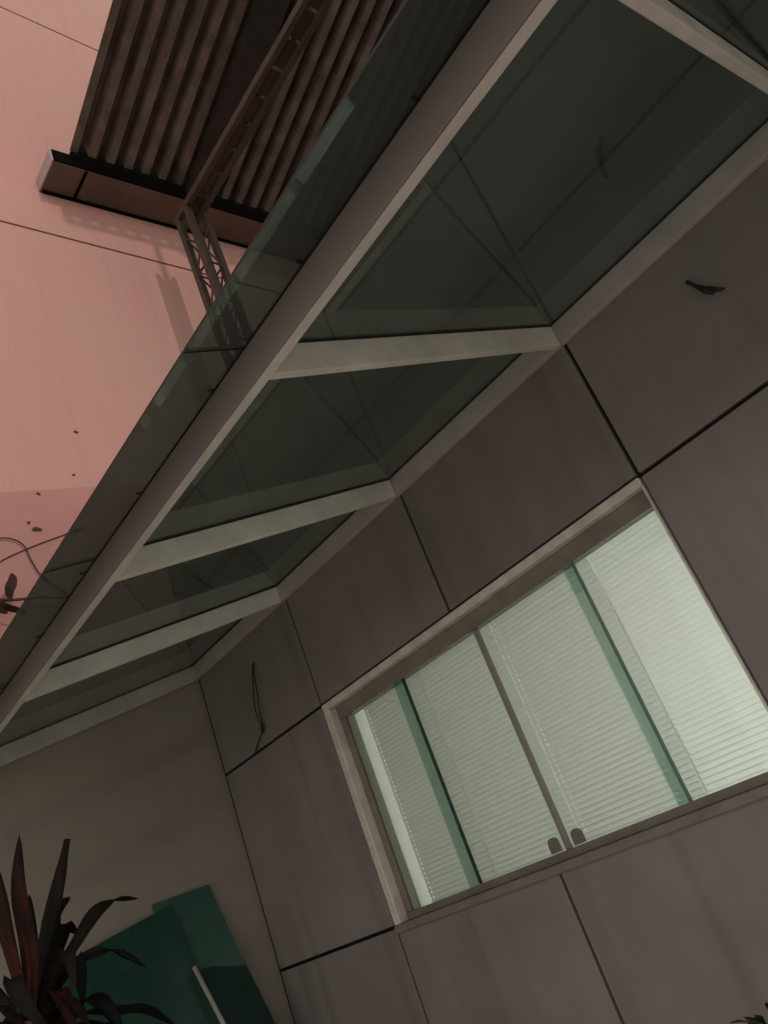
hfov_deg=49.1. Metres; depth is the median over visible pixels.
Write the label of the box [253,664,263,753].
loose wire
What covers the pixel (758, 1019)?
shrub
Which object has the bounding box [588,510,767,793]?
venetian blind
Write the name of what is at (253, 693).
loose wire
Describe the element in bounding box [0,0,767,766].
glass canopy
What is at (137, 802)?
end wall
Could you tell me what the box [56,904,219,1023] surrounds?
glass sheet
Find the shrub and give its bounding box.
[730,1002,767,1023]
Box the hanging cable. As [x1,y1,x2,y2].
[0,537,40,574]
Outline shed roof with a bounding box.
[36,0,403,247]
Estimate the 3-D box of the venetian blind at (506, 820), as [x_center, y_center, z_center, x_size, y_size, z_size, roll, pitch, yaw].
[0.343,1.164,3.856,0.032,1.034,0.985,1,-33,-42]
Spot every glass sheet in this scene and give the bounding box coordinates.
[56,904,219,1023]
[152,884,244,969]
[200,957,274,1023]
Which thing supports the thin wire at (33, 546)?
attached to the party wall at (102, 313)
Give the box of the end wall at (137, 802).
[0,668,293,1023]
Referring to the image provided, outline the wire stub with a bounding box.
[685,280,724,294]
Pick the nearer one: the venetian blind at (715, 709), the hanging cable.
the venetian blind at (715, 709)
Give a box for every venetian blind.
[364,624,583,901]
[489,557,706,842]
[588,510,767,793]
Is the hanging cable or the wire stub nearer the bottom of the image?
the hanging cable
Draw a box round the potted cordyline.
[0,834,174,1023]
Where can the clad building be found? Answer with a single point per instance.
(655, 377)
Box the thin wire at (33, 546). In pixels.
[0,533,66,561]
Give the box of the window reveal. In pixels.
[355,707,434,906]
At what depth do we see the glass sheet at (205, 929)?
4.44 m
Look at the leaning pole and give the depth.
4.14 m
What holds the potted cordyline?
on the ground
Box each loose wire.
[252,661,260,723]
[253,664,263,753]
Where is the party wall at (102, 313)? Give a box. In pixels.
[0,0,246,637]
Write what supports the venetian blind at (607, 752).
attached to the window reveal
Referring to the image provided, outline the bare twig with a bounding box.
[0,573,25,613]
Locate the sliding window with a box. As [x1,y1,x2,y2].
[322,478,767,933]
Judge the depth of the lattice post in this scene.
6.72 m
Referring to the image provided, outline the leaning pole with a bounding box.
[192,965,225,1023]
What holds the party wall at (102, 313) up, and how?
on the ground
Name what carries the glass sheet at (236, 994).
on the ground
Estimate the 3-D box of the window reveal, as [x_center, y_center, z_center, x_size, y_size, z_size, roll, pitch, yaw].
[0.629,0.905,3.570,0.114,1.130,2.211,1,-33,-42]
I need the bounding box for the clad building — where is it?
[199,159,767,1023]
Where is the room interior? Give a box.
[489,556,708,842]
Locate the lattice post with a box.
[176,206,230,311]

